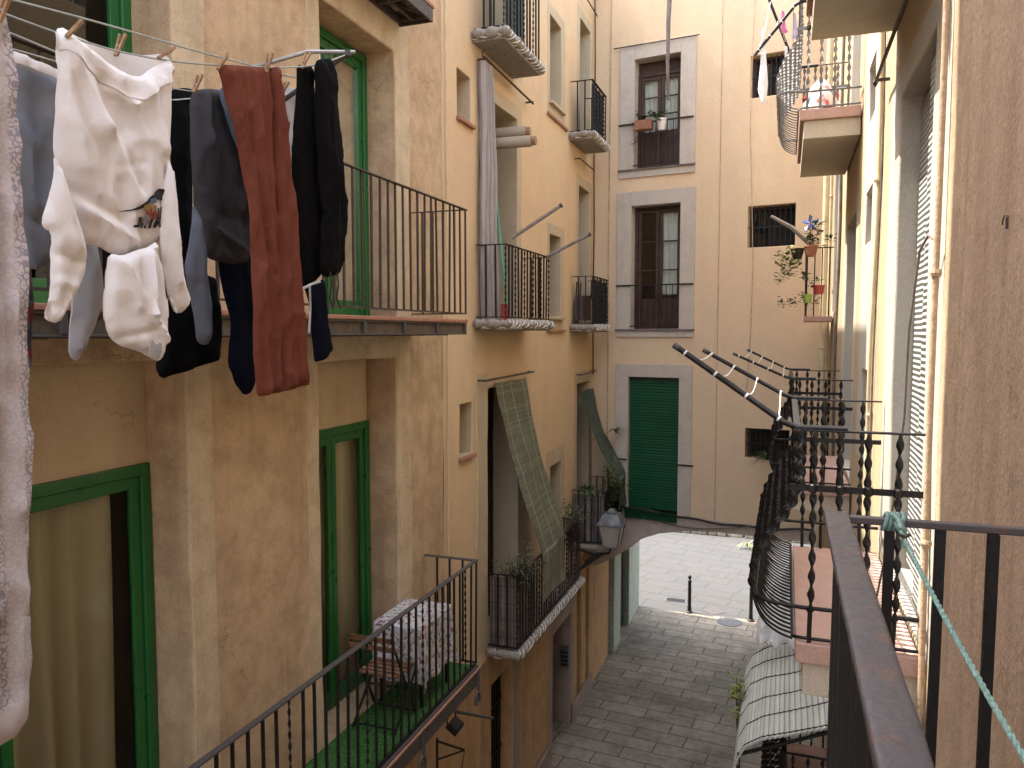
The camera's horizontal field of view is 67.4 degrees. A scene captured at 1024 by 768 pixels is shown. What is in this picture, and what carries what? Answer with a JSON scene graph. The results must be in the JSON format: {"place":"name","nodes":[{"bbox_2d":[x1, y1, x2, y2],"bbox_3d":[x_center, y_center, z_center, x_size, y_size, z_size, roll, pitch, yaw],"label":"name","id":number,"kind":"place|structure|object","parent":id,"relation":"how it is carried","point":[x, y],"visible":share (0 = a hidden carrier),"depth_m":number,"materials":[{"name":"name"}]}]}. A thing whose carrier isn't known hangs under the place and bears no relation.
{"place":"outdoors","nodes":[
{"label":"outdoors","id":0,"kind":"place"},
{"bbox_2d":[27,269,33,367],"bbox_3d":[-1.591,-0.217,2.519,0.023,0.333,0.053,1,4,20],"label":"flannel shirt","id":1,"kind":"object","parent":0,"point":[29,318],"visible":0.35,"depth_m":2.52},
{"bbox_2d":[68,244,103,360],"bbox_3d":[-1.348,-0.277,2.436,0.044,0.402,0.135,1,4,20],"label":"sweater","id":2,"kind":"object","parent":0,"point":[86,304],"visible":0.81,"depth_m":2.42,"materials":[{"name":"grey fabric"}]},
{"bbox_2d":[303,279,332,361],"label":"trousers","id":3,"kind":"object","parent":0,"point":[316,294],"visible":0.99,"depth_m":3.64,"materials":[{"name":"blue fabric"}]},
{"bbox_2d":[445,607,815,767],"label":"street","id":4,"kind":"structure","parent":0,"point":[658,697],"depth_m":14.59,"materials":[{"name":"stone"}]},
{"bbox_2d":[0,0,445,767],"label":"apartment building","id":5,"kind":"structure","parent":4,"relation":"on","point":[212,470],"depth_m":5.49,"materials":[{"name":"beige paint"}]},
{"bbox_2d":[13,495,115,767],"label":"curtain","id":6,"kind":"object","parent":5,"relation":"hanging from","point":[69,722],"visible":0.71,"depth_m":4.48,"materials":[{"name":"fabric"}]},
{"bbox_2d":[5,0,131,302],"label":"balcony door","id":7,"kind":"structure","parent":5,"relation":"in","point":[117,13],"depth_m":4.25,"materials":[{"name":"green paint"}]},
{"bbox_2d":[0,462,158,767],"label":"balcony door","id":8,"kind":"structure","parent":5,"relation":"in","point":[134,479],"depth_m":4.82,"materials":[{"name":"green paint"}]},
{"bbox_2d":[10,34,467,338],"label":"balcony","id":9,"kind":"structure","parent":5,"relation":"attached to","point":[339,325],"depth_m":5.92,"materials":[{"name":"brown metal"}]},
{"bbox_2d":[254,49,355,101],"bbox_3d":[-1.221,-1.252,3.599,1.041,0.534,0.230,1,4,20],"label":"laundry rack","id":10,"kind":"object","parent":9,"relation":"attached to","point":[346,52],"visible":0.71,"depth_m":3.44,"materials":[{"name":"grey metal"}]},
{"bbox_2d":[13,48,189,100],"bbox_3d":[-1.322,-1.267,3.158,0.085,0.446,2.087,1,4,14],"label":"clothesline","id":11,"kind":"object","parent":10,"relation":"attached to","point":[55,62],"visible":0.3,"depth_m":2.40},
{"bbox_2d":[15,63,56,268],"bbox_3d":[-1.458,-0.671,2.388,0.064,0.633,0.211,1,4,20],"label":"shirt","id":12,"kind":"object","parent":11,"relation":"hanging from","point":[35,107],"visible":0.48,"depth_m":2.35,"materials":[{"name":"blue fabric"}]},
{"bbox_2d":[156,88,221,377],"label":"trousers","id":13,"kind":"object","parent":11,"relation":"hanging from","point":[185,351],"visible":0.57,"depth_m":3.20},
{"bbox_2d":[10,32,286,94],"bbox_3d":[-1.225,-1.224,2.943,0.037,0.374,1.869,1,4,15],"label":"clothesline","id":14,"kind":"object","parent":10,"relation":"attached to","point":[28,40],"visible":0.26,"depth_m":2.30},
{"bbox_2d":[13,51,57,78],"bbox_3d":[-1.422,-0.955,2.313,0.024,0.037,0.190,1,4,16],"label":"towel","id":15,"kind":"object","parent":14,"relation":"hanging from","point":[29,62],"visible":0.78,"depth_m":2.29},
{"bbox_2d":[185,88,250,344],"bbox_3d":[-1.145,-0.701,3.078,0.110,1.083,0.576,1,4,15],"label":"hooded sweatshirt","id":16,"kind":"object","parent":14,"relation":"hanging from","point":[220,228],"visible":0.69,"depth_m":2.98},
{"bbox_2d":[218,260,255,394],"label":"trousers","id":17,"kind":"object","parent":14,"relation":"hanging from","point":[236,283],"visible":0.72,"depth_m":3.33,"materials":[{"name":"blue fabric"}]},
{"bbox_2d":[285,87,295,172],"bbox_3d":[-1.052,-1.165,3.661,0.042,0.496,0.140,1,4,20],"label":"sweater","id":18,"kind":"object","parent":14,"relation":"hanging from","point":[290,106],"visible":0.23,"depth_m":3.64,"materials":[{"name":"grey fabric"}]},
{"bbox_2d":[10,0,314,80],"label":"clothesline","id":19,"kind":"object","parent":10,"relation":"attached to","point":[72,15],"visible":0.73,"depth_m":2.21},
{"bbox_2d":[6,13,345,67],"bbox_3d":[-1.046,-1.208,2.647,0.006,0.443,1.767,1,4,20],"label":"clothesline","id":20,"kind":"object","parent":10,"relation":"attached to","point":[42,27],"visible":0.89,"depth_m":2.36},
{"bbox_2d":[0,15,33,744],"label":"bed sheet","id":21,"kind":"object","parent":20,"relation":"hanging from","point":[16,453],"visible":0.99,"depth_m":2.00,"materials":[{"name":"fabric"}]},
{"bbox_2d":[42,28,190,360],"bbox_3d":[-1.159,-0.570,2.297,0.207,1.006,0.589,1,4,20],"label":"hooded sweatshirt","id":22,"kind":"object","parent":20,"relation":"hanging from","point":[113,191],"visible":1,"depth_m":2.25,"materials":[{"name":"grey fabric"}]},
{"bbox_2d":[218,65,309,395],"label":"trousers","id":23,"kind":"object","parent":20,"relation":"hanging from","point":[255,100],"visible":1,"depth_m":2.96,"materials":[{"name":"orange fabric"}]},
{"bbox_2d":[291,58,347,308],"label":"sweatpants","id":24,"kind":"object","parent":20,"relation":"hanging from","point":[318,171],"visible":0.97,"depth_m":3.26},
{"bbox_2d":[188,554,480,767],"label":"balcony","id":25,"kind":"structure","parent":5,"relation":"attached to","point":[409,746],"depth_m":6.25,"materials":[{"name":"grey metal"}]},
{"bbox_2d":[306,662,469,767],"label":"turf mat","id":26,"kind":"object","parent":25,"relation":"on","point":[332,757],"depth_m":6.53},
{"bbox_2d":[347,633,414,734],"bbox_3d":[-1.115,2.509,6.649,0.435,0.833,0.449,1,4,20],"label":"folding chair","id":27,"kind":"object","parent":26,"relation":"on","point":[362,669],"visible":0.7,"depth_m":6.62,"materials":[{"name":"brown wood"}]},
{"bbox_2d":[380,663,446,707],"bbox_3d":[-0.914,2.513,7.200,0.465,0.751,0.620,1,4,20],"label":"table","id":28,"kind":"object","parent":26,"relation":"on","point":[381,691],"visible":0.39,"depth_m":7.02,"materials":[{"name":"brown wood"}]},
{"bbox_2d":[372,598,458,693],"bbox_3d":[-0.886,2.436,7.185,0.538,0.614,0.763,1,4,20],"label":"tablecloth","id":29,"kind":"object","parent":28,"relation":"on","point":[386,617],"visible":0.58,"depth_m":6.94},
{"bbox_2d":[445,713,463,735],"bbox_3d":[-0.691,3.450,7.945,0.372,0.292,0.224,1,4,20],"label":"floodlight","id":30,"kind":"object","parent":25,"relation":"attached to","point":[454,726],"visible":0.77,"depth_m":7.87,"materials":[{"name":"black metal"}]},
{"bbox_2d":[319,438,359,695],"bbox_3d":[-1.713,1.698,6.973,0.118,2.433,1.142,1,4,20],"label":"curtain","id":31,"kind":"object","parent":5,"relation":"hanging from","point":[347,535],"visible":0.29,"depth_m":7.35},
{"bbox_2d":[319,26,369,315],"bbox_3d":[-1.599,-1.813,6.736,0.070,2.450,1.215,1,4,20],"label":"balcony door","id":32,"kind":"structure","parent":5,"relation":"in","point":[351,72],"depth_m":7.10,"materials":[{"name":"green paint"}]},
{"bbox_2d":[319,420,371,710],"bbox_3d":[-1.621,1.662,6.908,0.070,2.553,1.273,1,4,20],"label":"balcony door","id":33,"kind":"structure","parent":5,"relation":"in","point":[328,437],"depth_m":7.00,"materials":[{"name":"green paint"}]},
{"bbox_2d":[369,0,434,26],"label":"balcony","id":34,"kind":"structure","parent":5,"relation":"attached to","point":[402,13],"depth_m":6.94,"materials":[{"name":"brown metal"}]},
{"bbox_2d":[110,0,594,767],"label":"apartment building","id":35,"kind":"structure","parent":4,"relation":"on","point":[530,696],"depth_m":10.78,"materials":[{"name":"yellow paint"}]},
{"bbox_2d":[445,0,448,577],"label":"cable","id":36,"kind":"object","parent":35,"relation":"attached to","point":[447,286],"visible":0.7,"depth_m":8.28,"materials":[{"name":"beige paint"}]},
{"bbox_2d":[487,388,492,614],"bbox_3d":[-0.484,1.659,10.314,0.070,3.300,1.122,1,4,20],"label":"balcony door","id":37,"kind":"structure","parent":35,"relation":"in","point":[490,390],"depth_m":10.75,"materials":[{"name":"brown wood"}]},
{"bbox_2d":[477,49,533,104],"bbox_3d":[-0.061,-3.866,9.744,0.117,0.131,1.938,1,4,20],"label":"awning rod","id":38,"kind":"object","parent":35,"relation":"attached to","point":[484,57],"visible":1,"depth_m":9.54,"materials":[{"name":"brown metal"}]},
{"bbox_2d":[478,60,499,319],"bbox_3d":[-0.284,-2.251,9.215,0.147,3.050,0.456,2,4,26],"label":"furled curtain","id":39,"kind":"object","parent":38,"relation":"hanging from","point":[488,193],"visible":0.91,"depth_m":9.13,"materials":[{"name":"grey fabric"}]},
{"bbox_2d":[478,371,534,381],"bbox_3d":[-0.045,-0.108,10.065,0.104,0.048,1.900,1,4,20],"label":"awning rod","id":40,"kind":"object","parent":35,"relation":"attached to","point":[507,376],"visible":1,"depth_m":9.83,"materials":[{"name":"grey metal"}]},
{"bbox_2d":[495,378,565,602],"bbox_3d":[0.295,1.444,10.543,0.438,3.021,1.870,1,4,20],"label":"reed blind","id":41,"kind":"object","parent":40,"relation":"hanging from","point":[513,398],"visible":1,"depth_m":10.52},
{"bbox_2d":[472,0,545,78],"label":"balcony","id":42,"kind":"structure","parent":35,"relation":"attached to","point":[509,52],"depth_m":9.24,"materials":[{"name":"stone"}]},
{"bbox_2d":[505,0,523,41],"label":"reed screen","id":43,"kind":"object","parent":42,"relation":"attached to","point":[515,16],"visible":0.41,"depth_m":9.14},
{"bbox_2d":[495,126,530,137],"bbox_3d":[-0.106,-3.234,9.909,0.712,0.139,0.139,1,4,18],"label":"awning roll","id":44,"kind":"object","parent":35,"relation":"attached to","point":[512,131],"visible":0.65,"depth_m":9.81,"materials":[{"name":"beige fabric"}]},
{"bbox_2d":[474,243,554,330],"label":"balcony","id":45,"kind":"structure","parent":35,"relation":"attached to","point":[536,323],"depth_m":9.48,"materials":[{"name":"black metal"}]},
{"bbox_2d":[497,199,510,320],"bbox_3d":[-0.141,-1.556,9.371,0.113,1.563,0.376,-2,5,-32],"label":"broom","id":46,"kind":"object","parent":45,"relation":"on","point":[502,306],"visible":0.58,"depth_m":9.37,"materials":[{"name":"green plastic"}]},
{"bbox_2d":[511,203,562,238],"bbox_3d":[0.292,-1.909,9.016,0.641,0.400,0.052,1,4,20],"label":"awning pole","id":47,"kind":"object","parent":45,"relation":"attached to","point":[541,218],"visible":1,"depth_m":8.99,"materials":[{"name":"grey metal"}]},
{"bbox_2d":[496,135,536,148],"bbox_3d":[-0.110,-3.039,9.689,0.862,0.139,0.139,1,4,18],"label":"awning roll","id":48,"kind":"object","parent":35,"relation":"attached to","point":[516,142],"visible":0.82,"depth_m":9.58,"materials":[{"name":"beige fabric"}]},
{"bbox_2d":[487,518,585,661],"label":"balcony","id":49,"kind":"structure","parent":35,"relation":"attached to","point":[553,605],"depth_m":10.32,"materials":[{"name":"black metal"}]},
{"bbox_2d":[490,576,515,646],"bbox_3d":[-0.114,2.861,9.662,0.362,0.870,0.024,1,4,20],"label":"reed screen","id":50,"kind":"object","parent":49,"relation":"attached to","point":[502,611],"visible":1,"depth_m":9.65,"materials":[{"name":"brown wood"}]},
{"bbox_2d":[491,541,544,588],"bbox_3d":[0.104,2.313,9.711,0.625,0.682,0.636,-3,5,-34],"label":"shrub","id":51,"kind":"object","parent":49,"relation":"on","point":[521,570],"visible":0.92,"depth_m":9.64,"materials":[{"name":"green plant"}]},
{"bbox_2d":[515,565,532,642],"bbox_3d":[0.164,2.840,9.975,0.024,0.870,0.701,1,4,20],"label":"reed screen","id":52,"kind":"object","parent":49,"relation":"attached to","point":[524,606],"visible":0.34,"depth_m":9.99,"materials":[{"name":"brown wood"}]},
{"bbox_2d":[560,498,594,550],"bbox_3d":[0.880,2.263,12.191,0.683,0.846,0.873,-1,4,-15],"label":"shrub","id":53,"kind":"object","parent":49,"relation":"on","point":[568,521],"visible":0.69,"depth_m":12.11,"materials":[{"name":"green plant"}]},
{"bbox_2d":[569,79,609,153],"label":"balcony","id":54,"kind":"structure","parent":35,"relation":"attached to","point":[588,142],"depth_m":12.92,"materials":[{"name":"stone"}]},
{"bbox_2d":[570,276,611,331],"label":"balcony","id":55,"kind":"structure","parent":35,"relation":"attached to","point":[596,326],"depth_m":13.20,"materials":[{"name":"black metal"}]},
{"bbox_2d":[575,281,591,320],"bbox_3d":[1.271,-1.427,13.264,0.302,0.662,0.336,1,4,20],"label":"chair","id":56,"kind":"object","parent":55,"relation":"on","point":[582,307],"visible":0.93,"depth_m":13.14,"materials":[{"name":"brown wood"}]},
{"bbox_2d":[592,0,595,373],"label":"cable","id":57,"kind":"object","parent":35,"relation":"attached to","point":[594,181],"visible":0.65,"depth_m":14.31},
{"bbox_2d":[572,476,625,571],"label":"balcony","id":58,"kind":"structure","parent":35,"relation":"attached to","point":[591,546],"depth_m":13.34,"materials":[{"name":"black metal"}]},
{"bbox_2d":[573,494,603,542],"bbox_3d":[1.324,2.335,13.369,0.562,0.820,0.024,1,4,20],"label":"reed screen","id":59,"kind":"object","parent":58,"relation":"attached to","point":[594,519],"visible":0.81,"depth_m":13.35,"materials":[{"name":"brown wood"}]},
{"bbox_2d":[581,388,626,510],"bbox_3d":[1.694,1.188,14.101,0.681,2.172,0.951,1,4,20],"label":"reed blind","id":60,"kind":"object","parent":58,"relation":"hanging from","point":[603,441],"visible":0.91,"depth_m":14.13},
{"bbox_2d":[582,458,630,508],"bbox_3d":[1.684,1.802,13.517,0.803,1.000,1.114,1,4,20],"label":"shrub","id":61,"kind":"object","parent":58,"relation":"on","point":[613,493],"visible":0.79,"depth_m":13.55,"materials":[{"name":"green plant"}]},
{"bbox_2d":[578,508,627,569],"bbox_3d":[1.492,2.650,13.000,0.848,1.121,0.450,1,4,20],"label":"street lamp","id":62,"kind":"object","parent":35,"relation":"attached to","point":[611,523],"visible":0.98,"depth_m":12.79,"materials":[{"name":"grey glass"}]},
{"bbox_2d":[590,0,826,682],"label":"apartment building","id":63,"kind":"structure","parent":4,"relation":"on","point":[691,183],"depth_m":13.59,"materials":[{"name":"beige paint"}]},
{"bbox_2d":[607,0,611,487],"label":"conduit","id":64,"kind":"object","parent":63,"relation":"attached to","point":[608,226],"visible":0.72,"depth_m":14.36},
{"bbox_2d":[624,377,678,522],"bbox_3d":[2.620,1.200,14.268,1.000,2.645,0.320,2,4,28],"label":"roller blind","id":65,"kind":"object","parent":63,"relation":"attached to","point":[653,460],"visible":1,"depth_m":14.27,"materials":[{"name":"green paint"}]},
{"bbox_2d":[645,80,657,132],"bbox_3d":[2.598,-5.141,14.181,0.381,0.950,0.041,2,4,26],"label":"curtain","id":66,"kind":"object","parent":63,"relation":"hanging from","point":[651,88],"visible":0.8,"depth_m":14.18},
{"bbox_2d":[616,283,693,326],"bbox_3d":[2.581,-1.432,14.006,1.450,0.772,0.025,2,4,28],"label":"balcony railing","id":67,"kind":"object","parent":63,"relation":"attached to","point":[653,302],"depth_m":14.00,"materials":[{"name":"black metal"}]},
{"bbox_2d":[618,115,693,166],"bbox_3d":[2.572,-4.346,13.814,1.390,0.772,0.025,2,4,28],"label":"railing","id":68,"kind":"object","parent":63,"relation":"attached to","point":[661,162],"depth_m":13.77,"materials":[{"name":"black metal"}]},
{"bbox_2d":[630,110,652,145],"bbox_3d":[2.330,-4.609,13.810,0.318,0.597,0.400,-3,5,-35],"label":"planter box","id":69,"kind":"object","parent":68,"relation":"on","point":[641,125],"visible":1,"depth_m":13.75,"materials":[{"name":"ceramic"}]},
{"bbox_2d":[634,204,680,328],"bbox_3d":[2.721,-2.146,14.210,0.912,2.250,0.070,2,4,28],"label":"window","id":70,"kind":"structure","parent":63,"relation":"in","point":[665,308],"depth_m":14.22,"materials":[{"name":"brown wood"}]},
{"bbox_2d":[662,212,677,293],"bbox_3d":[2.960,-2.409,14.172,0.381,1.500,0.041,2,4,28],"label":"curtain","id":71,"kind":"object","parent":70,"relation":"hanging from","point":[670,225],"visible":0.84,"depth_m":14.19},
{"bbox_2d":[638,69,680,167],"bbox_3d":[2.721,-4.800,14.030,0.852,1.730,0.070,2,4,28],"label":"window","id":72,"kind":"structure","parent":63,"relation":"in","point":[661,76],"depth_m":14.03,"materials":[{"name":"brown wood"}]},
{"bbox_2d":[665,77,677,129],"bbox_3d":[2.951,-5.129,13.994,0.361,0.950,0.041,2,4,28],"label":"curtain","id":73,"kind":"object","parent":63,"relation":"hanging from","point":[671,104],"visible":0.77,"depth_m":14.00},
{"bbox_2d":[604,502,810,530],"bbox_3d":[3.460,2.416,13.798,4.201,0.188,0.042,2,4,28],"label":"cable","id":74,"kind":"object","parent":63,"relation":"attached to","point":[751,526],"visible":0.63,"depth_m":13.69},
{"bbox_2d":[714,4,722,519],"bbox_3d":[3.620,-2.485,13.428,0.031,9.850,0.014,1,4,20],"label":"conduit","id":75,"kind":"object","parent":63,"relation":"attached to","point":[718,252],"visible":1,"depth_m":13.44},
{"bbox_2d":[746,0,755,389],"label":"cable","id":76,"kind":"object","parent":63,"relation":"attached to","point":[751,187],"visible":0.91,"depth_m":13.09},
{"bbox_2d":[746,428,788,457],"bbox_3d":[4.483,1.034,13.422,0.730,0.530,0.232,2,4,28],"label":"window","id":77,"kind":"structure","parent":63,"relation":"in","point":[758,439],"depth_m":13.50,"materials":[{"name":"glass"}]},
{"bbox_2d":[752,53,791,97],"bbox_3d":[4.452,-5.198,13.018,0.720,0.700,0.232,2,4,28],"label":"window","id":78,"kind":"structure","parent":63,"relation":"in","point":[773,63],"depth_m":13.10,"materials":[{"name":"black metal"}]},
{"bbox_2d":[748,204,795,247],"bbox_3d":[4.478,-2.693,13.173,0.780,0.700,0.232,2,4,28],"label":"window","id":79,"kind":"structure","parent":63,"relation":"in","point":[767,232],"depth_m":13.22,"materials":[{"name":"black metal"}]},
{"bbox_2d":[815,0,953,747],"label":"apartment building","id":80,"kind":"structure","parent":4,"relation":"on","point":[913,69],"depth_m":4.84,"materials":[{"name":"beige paint"}]},
{"bbox_2d":[761,730,826,767],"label":"balcony","id":81,"kind":"structure","parent":80,"relation":"attached to","point":[796,755],"depth_m":8.40,"materials":[{"name":"black metal"}]},
{"bbox_2d":[733,641,827,767],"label":"reed mat","id":82,"kind":"object","parent":81,"relation":"on","point":[775,703],"visible":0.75,"depth_m":7.36,"materials":[{"name":"grey"}]},
{"bbox_2d":[724,670,748,767],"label":"climbing vine","id":83,"kind":"object","parent":82,"relation":"attached to","point":[735,693],"visible":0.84,"depth_m":8.00,"materials":[{"name":"green plant"}]},
{"bbox_2d":[767,370,852,512],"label":"balcony","id":84,"kind":"structure","parent":80,"relation":"attached to","point":[830,467],"depth_m":7.66,"materials":[{"name":"black metal"}]},
{"bbox_2d":[732,349,815,379],"bbox_3d":[2.931,-0.241,8.568,0.794,0.271,2.030,1,4,20],"label":"drying rack","id":85,"kind":"object","parent":84,"relation":"attached to","point":[762,366],"visible":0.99,"depth_m":7.74,"materials":[{"name":"black metal"}]},
{"bbox_2d":[803,247,833,321],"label":"balcony","id":86,"kind":"structure","parent":80,"relation":"attached to","point":[820,318],"depth_m":11.06,"materials":[{"name":"black metal"}]},
{"bbox_2d":[772,245,803,284],"bbox_3d":[3.961,-1.719,11.071,0.472,0.564,0.413,1,4,20],"label":"flower pot","id":87,"kind":"object","parent":86,"relation":"hanging from","point":[797,253],"visible":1,"depth_m":11.05,"materials":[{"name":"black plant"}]},
{"bbox_2d":[800,220,837,256],"bbox_3d":[4.385,-2.089,10.959,0.548,0.533,0.365,1,4,20],"label":"flower pot","id":88,"kind":"object","parent":86,"relation":"on","point":[811,249],"visible":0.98,"depth_m":10.93,"materials":[{"name":"ceramic"}]},
{"bbox_2d":[776,0,861,176],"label":"balcony","id":89,"kind":"structure","parent":80,"relation":"attached to","point":[827,140],"depth_m":7.55,"materials":[{"name":"beige concrete"}]},
{"bbox_2d":[753,0,817,68],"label":"drying rack","id":90,"kind":"object","parent":89,"relation":"attached to","point":[778,25],"visible":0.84,"depth_m":7.53,"materials":[{"name":"black metal"}]},
{"bbox_2d":[758,29,767,104],"bbox_3d":[2.460,-3.108,7.518,0.093,0.734,0.047,1,4,20],"label":"cloth","id":91,"kind":"object","parent":90,"relation":"hanging from","point":[763,84],"visible":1,"depth_m":7.52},
{"bbox_2d":[802,79,838,109],"bbox_3d":[3.110,-2.883,7.739,0.350,0.372,0.480,1,4,20],"label":"cloth","id":92,"kind":"object","parent":89,"relation":"on","point":[827,98],"visible":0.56,"depth_m":7.58,"materials":[{"name":"white fabric"}]},
{"bbox_2d":[814,38,833,547],"bbox_3d":[4.986,-0.581,12.331,0.130,11.500,0.124,1,4,20],"label":"downpipe","id":93,"kind":"object","parent":80,"relation":"attached to","point":[825,215],"visible":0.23,"depth_m":12.21,"materials":[{"name":"metal"}]},
{"bbox_2d":[822,39,836,547],"bbox_3d":[4.822,-0.542,11.754,0.064,11.500,0.061,1,4,20],"label":"downpipe","id":94,"kind":"object","parent":80,"relation":"attached to","point":[829,245],"visible":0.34,"depth_m":11.67,"materials":[{"name":"metal"}]},
{"bbox_2d":[747,399,925,709],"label":"balcony","id":95,"kind":"structure","parent":80,"relation":"attached to","point":[811,576],"depth_m":3.83,"materials":[{"name":"black metal"}]},
{"bbox_2d":[672,342,847,430],"bbox_3d":[1.481,-0.050,4.603,0.858,0.418,1.882,1,4,20],"label":"drying rack","id":96,"kind":"object","parent":95,"relation":"attached to","point":[733,386],"visible":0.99,"depth_m":3.85,"materials":[{"name":"black metal"}]},
{"bbox_2d":[755,553,794,650],"bbox_3d":[2.909,2.315,8.248,0.544,1.158,0.152,1,4,20],"label":"bed sheet","id":97,"kind":"object","parent":95,"relation":"hanging from","point":[765,633],"visible":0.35,"depth_m":8.27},
{"bbox_2d":[829,37,845,548],"bbox_3d":[4.160,-0.914,9.837,0.059,10.500,0.059,1,4,20],"label":"cable bundle","id":98,"kind":"object","parent":80,"relation":"attached to","point":[838,260],"visible":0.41,"depth_m":9.80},
{"bbox_2d":[806,0,902,39],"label":"balcony","id":99,"kind":"structure","parent":80,"relation":"attached to","point":[836,18],"depth_m":4.74,"materials":[{"name":"beige concrete"}]},
{"bbox_2d":[864,32,883,551],"bbox_3d":[2.703,-0.638,5.748,0.052,10.500,0.052,1,4,20],"label":"downpipe","id":100,"kind":"object","parent":80,"relation":"attached to","point":[876,180],"visible":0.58,"depth_m":5.72,"materials":[{"name":"metal"}]},
{"bbox_2d":[868,32,885,551],"bbox_3d":[2.651,-0.627,5.586,0.036,10.500,0.036,1,4,20],"label":"cable bundle","id":101,"kind":"object","parent":80,"relation":"attached to","point":[879,228],"visible":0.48,"depth_m":5.56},
{"bbox_2d":[873,0,907,86],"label":"awning rod","id":102,"kind":"object","parent":80,"relation":"attached to","point":[877,80],"visible":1,"depth_m":4.57,"materials":[{"name":"brown metal"}]},
{"bbox_2d":[876,234,933,597],"bbox_3d":[1.895,0.276,3.766,0.055,1.909,0.894,1,4,13],"label":"cable","id":103,"kind":"object","parent":80,"relation":"attached to","point":[908,346],"visible":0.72,"depth_m":3.55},
{"bbox_2d":[917,0,949,727],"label":"downpipe","id":104,"kind":"object","parent":80,"relation":"attached to","point":[935,275],"visible":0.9,"depth_m":3.28,"materials":[{"name":"metal"}]},
{"bbox_2d":[933,0,1023,767],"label":"apartment building","id":105,"kind":"structure","parent":4,"relation":"on","point":[980,462],"depth_m":2.55,"materials":[{"name":"brown paint"}]},
{"bbox_2d":[823,510,1023,767],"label":"balcony","id":106,"kind":"structure","parent":105,"relation":"attached to","point":[873,720],"depth_m":1.25,"materials":[{"name":"paint"}]},
{"bbox_2d":[880,511,1023,763],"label":"rope","id":107,"kind":"object","parent":106,"relation":"attached to","point":[897,519],"visible":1,"depth_m":1.23,"materials":[{"name":"teal fabric"}]},
{"bbox_2d":[666,0,671,99],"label":"hanging cord","id":108,"kind":"object","parent":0,"point":[668,15],"visible":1,"depth_m":12.81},
{"bbox_2d":[639,531,810,620],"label":"plaza paving","id":109,"kind":"structure","parent":0,"point":[716,568],"depth_m":22.42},
{"bbox_2d":[682,531,809,543],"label":"wall","id":110,"kind":"structure","parent":109,"relation":"on","point":[721,534],"depth_m":26.36,"materials":[{"name":"stone"}]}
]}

